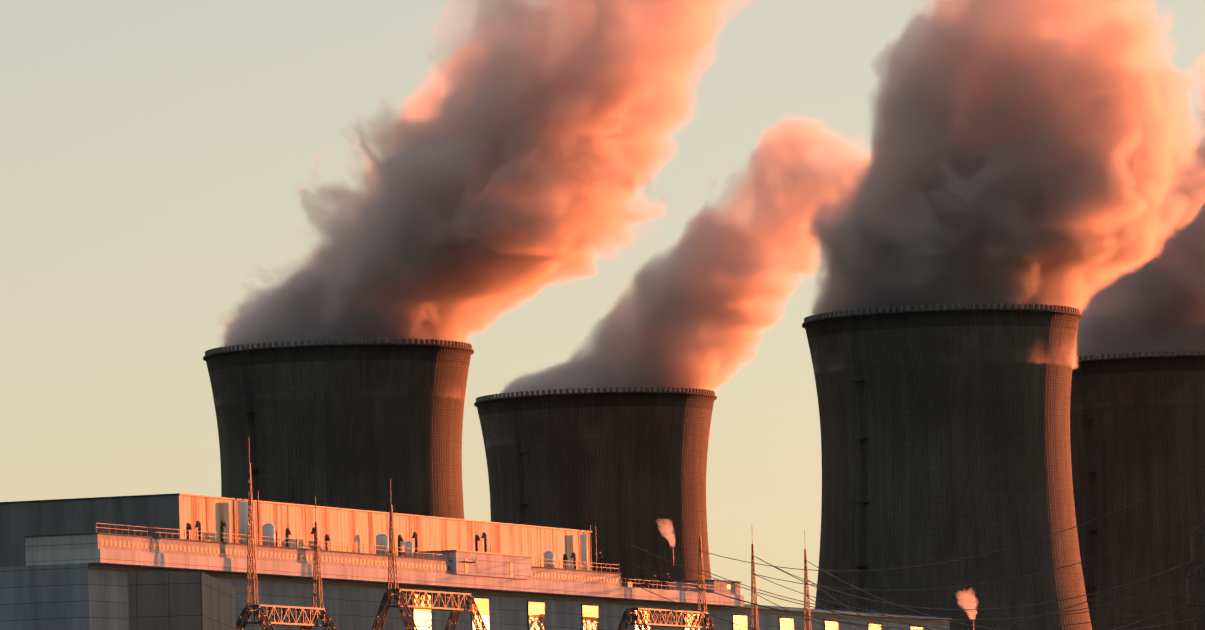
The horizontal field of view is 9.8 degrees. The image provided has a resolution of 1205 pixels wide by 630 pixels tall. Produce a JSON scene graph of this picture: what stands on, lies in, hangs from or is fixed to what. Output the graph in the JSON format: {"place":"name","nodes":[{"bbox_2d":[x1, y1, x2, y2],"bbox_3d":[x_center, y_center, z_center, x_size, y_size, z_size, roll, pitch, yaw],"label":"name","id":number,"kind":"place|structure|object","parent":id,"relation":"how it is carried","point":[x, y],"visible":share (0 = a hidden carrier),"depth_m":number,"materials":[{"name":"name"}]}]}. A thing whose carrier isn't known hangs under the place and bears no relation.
{"place":"outdoors","nodes":[
{"label":"outdoors","id":0,"kind":"place"},
{"bbox_2d":[0,495,179,566],"bbox_3d":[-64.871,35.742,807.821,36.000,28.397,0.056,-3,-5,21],"label":"building wall","id":1,"kind":"structure","parent":0,"point":[19,522],"depth_m":806.70,"materials":[{"name":"grey metal"}]},
{"bbox_2d":[128,572,235,629],"bbox_3d":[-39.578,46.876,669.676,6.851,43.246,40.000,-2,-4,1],"label":"block building","id":2,"kind":"structure","parent":0,"point":[180,601],"depth_m":651.29,"materials":[{"name":"grey concrete"}]},
{"bbox_2d":[25,534,620,585],"bbox_3d":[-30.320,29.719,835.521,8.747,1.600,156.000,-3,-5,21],"label":"parapet wall","id":3,"kind":"structure","parent":0,"point":[59,543],"depth_m":800.34,"materials":[{"name":"beige concrete"}]},
{"bbox_2d":[25,533,621,573],"bbox_3d":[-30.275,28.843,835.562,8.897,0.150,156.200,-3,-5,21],"label":"roof ledge","id":4,"kind":"object","parent":3,"relation":"on","point":[291,548],"visible":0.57,"depth_m":804.98,"materials":[{"name":"beige concrete"}]},
{"bbox_2d":[101,539,617,582],"bbox_3d":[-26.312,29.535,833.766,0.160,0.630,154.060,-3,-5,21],"label":"hall strip windows","id":5,"kind":"structure","parent":3,"relation":"in","point":[218,551],"depth_m":814.43,"materials":[{"name":"white glass"}]},
{"bbox_2d":[402,551,530,579],"bbox_3d":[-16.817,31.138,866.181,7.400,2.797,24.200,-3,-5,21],"label":"rooftop structure","id":6,"kind":"object","parent":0,"point":[492,565],"visible":0.5,"depth_m":862.76,"materials":[{"name":"grey metal"}]},
{"bbox_2d":[0,0,1204,618],"label":"sky","id":7,"kind":"structure","parent":0,"point":[576,194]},
{"bbox_2d":[668,581,739,594],"bbox_3d":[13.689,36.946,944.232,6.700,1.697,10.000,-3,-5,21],"label":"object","id":8,"kind":"structure","parent":0,"point":[720,587],"depth_m":940.23,"materials":[{"name":"white metal"}]},
{"bbox_2d":[668,580,741,582],"bbox_3d":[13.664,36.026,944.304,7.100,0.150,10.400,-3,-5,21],"label":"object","id":9,"kind":"structure","parent":0,"point":[706,580],"depth_m":939.88,"materials":[{"name":"grey metal"}]},
{"bbox_2d":[742,604,951,620],"bbox_3d":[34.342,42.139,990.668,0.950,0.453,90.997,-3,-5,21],"label":"hall wing parapet","id":10,"kind":"structure","parent":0,"point":[811,610],"depth_m":985.01,"materials":[{"name":"beige concrete"}]},
{"label":"ground","id":11,"kind":"structure","parent":0,"visible":0},
{"bbox_2d":[203,343,473,518],"bbox_3d":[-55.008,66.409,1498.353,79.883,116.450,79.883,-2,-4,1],"label":"cooling tower","id":12,"kind":"structure","parent":11,"relation":"on","point":[327,436],"depth_m":1478.45,"materials":[{"name":"concrete"}]},
{"bbox_2d":[237,352,258,499],"bbox_3d":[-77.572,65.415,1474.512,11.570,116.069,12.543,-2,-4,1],"label":"ladder","id":13,"kind":"object","parent":12,"relation":"attached to","point":[247,407],"visible":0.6,"depth_m":1481.95,"materials":[{"name":"black metal"}]},
{"bbox_2d":[205,338,471,354],"bbox_3d":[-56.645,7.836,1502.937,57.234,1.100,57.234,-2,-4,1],"label":"cooling tower rim posts","id":14,"kind":"object","parent":12,"relation":"on","point":[228,348],"visible":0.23,"depth_m":1479.51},
{"bbox_2d":[474,391,716,587],"bbox_3d":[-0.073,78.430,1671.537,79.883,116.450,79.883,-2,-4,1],"label":"cooling tower","id":15,"kind":"structure","parent":11,"relation":"on","point":[637,474],"depth_m":1651.36,"materials":[{"name":"concrete"}]},
{"bbox_2d":[509,399,527,524],"bbox_3d":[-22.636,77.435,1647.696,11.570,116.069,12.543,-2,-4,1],"label":"ladder","id":16,"kind":"object","parent":15,"relation":"attached to","point":[517,453],"visible":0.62,"depth_m":1655.14,"materials":[{"name":"black metal"}]},
{"bbox_2d":[476,387,714,401],"bbox_3d":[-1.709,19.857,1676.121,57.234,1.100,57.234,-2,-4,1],"label":"cooling tower rim posts","id":17,"kind":"object","parent":15,"relation":"on","point":[502,395],"visible":0.5,"depth_m":1653.40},
{"bbox_2d":[802,308,1091,629],"bbox_3d":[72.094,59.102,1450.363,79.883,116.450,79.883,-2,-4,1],"label":"cooling tower","id":18,"kind":"structure","parent":11,"relation":"on","point":[966,456],"depth_m":1429.32,"materials":[{"name":"concrete"}]},
{"bbox_2d":[848,318,869,611],"bbox_3d":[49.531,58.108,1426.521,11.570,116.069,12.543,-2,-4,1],"label":"ladder","id":19,"kind":"object","parent":18,"relation":"attached to","point":[861,478],"visible":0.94,"depth_m":1433.21,"materials":[{"name":"black metal"}]},
{"bbox_2d":[804,303,1079,321],"bbox_3d":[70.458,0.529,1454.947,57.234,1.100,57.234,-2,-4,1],"label":"cooling tower rim posts","id":20,"kind":"object","parent":18,"relation":"on","point":[1047,307],"visible":0.44,"depth_m":1432.18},
{"bbox_2d":[1070,355,1204,629],"bbox_3d":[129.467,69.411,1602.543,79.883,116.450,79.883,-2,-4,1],"label":"cooling tower","id":21,"kind":"structure","parent":11,"relation":"on","point":[1141,449],"depth_m":1579.90,"materials":[{"name":"concrete"}]},
{"bbox_2d":[1078,362,1096,618],"bbox_3d":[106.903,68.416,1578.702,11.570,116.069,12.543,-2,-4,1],"label":"ladder","id":22,"kind":"object","parent":21,"relation":"attached to","point":[1089,490],"visible":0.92,"depth_m":1585.38,"materials":[{"name":"black metal"}]},
{"bbox_2d":[1074,350,1204,360],"bbox_3d":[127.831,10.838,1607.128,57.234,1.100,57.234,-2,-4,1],"label":"cooling tower rim posts","id":23,"kind":"object","parent":21,"relation":"on","point":[1139,354],"visible":0.23,"depth_m":1579.71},
{"bbox_2d":[1186,521,1204,629],"bbox_3d":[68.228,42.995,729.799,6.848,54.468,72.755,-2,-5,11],"label":"lattice pylons","id":24,"kind":"object","parent":11,"relation":"on","point":[1197,576],"visible":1,"depth_m":697.27,"materials":[{"name":"grey metal"}]},
{"bbox_2d":[630,469,1204,629],"bbox_3d":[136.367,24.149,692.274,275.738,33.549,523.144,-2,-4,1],"label":"pylons conductors","id":25,"kind":"object","parent":24,"relation":"attached to","point":[859,625],"visible":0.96,"depth_m":844.11,"materials":[{"name":"grey"}]},
{"bbox_2d":[1186,536,1195,629],"bbox_3d":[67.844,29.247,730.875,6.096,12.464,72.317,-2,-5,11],"label":"pylon insulators","id":26,"kind":"object","parent":24,"relation":"hanging from","point":[1187,579],"visible":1,"depth_m":696.27,"materials":[{"name":"brown"}]},
{"bbox_3d":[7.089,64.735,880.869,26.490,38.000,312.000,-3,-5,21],"label":"annex podium","id":27,"kind":"object","parent":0,"visible":0},
{"bbox_2d":[0,563,949,629],"bbox_3d":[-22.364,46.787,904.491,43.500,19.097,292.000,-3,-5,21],"label":"hall wall","id":28,"kind":"structure","parent":27,"relation":"on","point":[79,596],"depth_m":810.17,"materials":[{"name":"grey concrete"}]},
{"bbox_2d":[66,495,590,570],"bbox_3d":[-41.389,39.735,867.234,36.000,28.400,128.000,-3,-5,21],"label":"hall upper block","id":29,"kind":"structure","parent":28,"relation":"on","point":[345,527],"depth_m":852.25,"materials":[{"name":"beige metal"}]},
{"bbox_2d":[0,493,591,531],"bbox_3d":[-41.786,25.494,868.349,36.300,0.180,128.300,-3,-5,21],"label":"roof edge","id":30,"kind":"object","parent":29,"relation":"on","point":[290,504],"visible":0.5,"depth_m":830.70,"materials":[{"name":"grey metal"}]},
{"bbox_2d":[26,549,743,606],"bbox_3d":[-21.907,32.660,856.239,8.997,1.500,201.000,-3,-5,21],"label":"parapet wall","id":31,"kind":"structure","parent":28,"relation":"attached to","point":[175,561],"depth_m":828.76,"materials":[{"name":"beige concrete"}]},
{"bbox_2d":[96,523,713,592],"bbox_3d":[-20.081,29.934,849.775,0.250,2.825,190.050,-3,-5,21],"label":"roof railings","id":32,"kind":"object","parent":28,"relation":"on","point":[336,546],"visible":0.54,"depth_m":827.95,"materials":[{"name":"grey metal"}]},
{"bbox_2d":[237,502,587,569],"bbox_3d":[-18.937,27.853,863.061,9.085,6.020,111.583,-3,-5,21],"label":"roof tank stack","id":33,"kind":"object","parent":28,"relation":"on","point":[268,531],"visible":0.73,"depth_m":841.84,"materials":[{"name":"white metal"}]},
{"bbox_2d":[186,490,669,589],"bbox_3d":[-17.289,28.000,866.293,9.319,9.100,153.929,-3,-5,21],"label":"roof vents","id":34,"kind":"object","parent":28,"relation":"on","point":[327,538],"visible":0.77,"depth_m":857.46,"materials":[{"name":"grey metal"}]},
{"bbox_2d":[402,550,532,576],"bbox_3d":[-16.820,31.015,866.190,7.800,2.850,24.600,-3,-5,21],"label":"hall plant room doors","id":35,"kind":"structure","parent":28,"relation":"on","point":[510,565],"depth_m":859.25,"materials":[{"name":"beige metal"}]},
{"bbox_2d":[88,563,949,625],"bbox_3d":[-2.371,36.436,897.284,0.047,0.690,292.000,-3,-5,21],"label":"ledge","id":36,"kind":"object","parent":28,"relation":"attached to","point":[123,568],"visible":1,"depth_m":873.00,"materials":[{"name":"grey concrete"}]},
{"bbox_2d":[412,593,921,629],"bbox_3d":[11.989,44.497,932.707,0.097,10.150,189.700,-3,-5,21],"label":"window frames","id":37,"kind":"structure","parent":28,"relation":"in","point":[528,617],"depth_m":896.17,"materials":[{"name":"grey metal"}]},
{"bbox_2d":[414,611,699,629],"bbox_3d":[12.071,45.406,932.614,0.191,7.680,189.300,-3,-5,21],"label":"windows","id":38,"kind":"structure","parent":37,"relation":"in","point":[422,618],"depth_m":866.54,"materials":[{"name":"yellow glass"}]},
{"bbox_2d":[414,595,922,629],"bbox_3d":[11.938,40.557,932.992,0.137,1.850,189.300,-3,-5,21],"label":"windows","id":39,"kind":"structure","parent":37,"relation":"in","point":[535,609],"depth_m":899.74,"materials":[{"name":"yellow glass"}]},
{"bbox_2d":[671,546,673,564],"bbox_3d":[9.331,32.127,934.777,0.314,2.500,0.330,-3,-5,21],"label":"roof vent pipe","id":40,"kind":"object","parent":28,"relation":"attached to","point":[672,555],"visible":1,"depth_m":934.66,"materials":[{"name":"grey metal"}]},
{"bbox_2d":[236,437,811,629],"bbox_3d":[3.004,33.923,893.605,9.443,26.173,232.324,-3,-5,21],"label":"pylons","id":41,"kind":"object","parent":27,"relation":"on","point":[403,604],"visible":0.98,"depth_m":823.89,"materials":[{"name":"grey metal"}]},
{"bbox_2d":[269,607,691,629],"bbox_3d":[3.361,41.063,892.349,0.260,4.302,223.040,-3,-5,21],"label":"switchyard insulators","id":42,"kind":"object","parent":41,"relation":"attached to","point":[453,619],"visible":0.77,"depth_m":833.00,"materials":[{"name":"brown"}]},
{"bbox_2d":[409,561,1203,629],"bbox_3d":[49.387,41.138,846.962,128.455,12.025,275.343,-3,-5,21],"label":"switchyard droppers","id":43,"kind":"object","parent":42,"relation":"hanging from","point":[1088,601],"visible":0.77,"depth_m":732.54,"materials":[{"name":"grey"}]}
]}

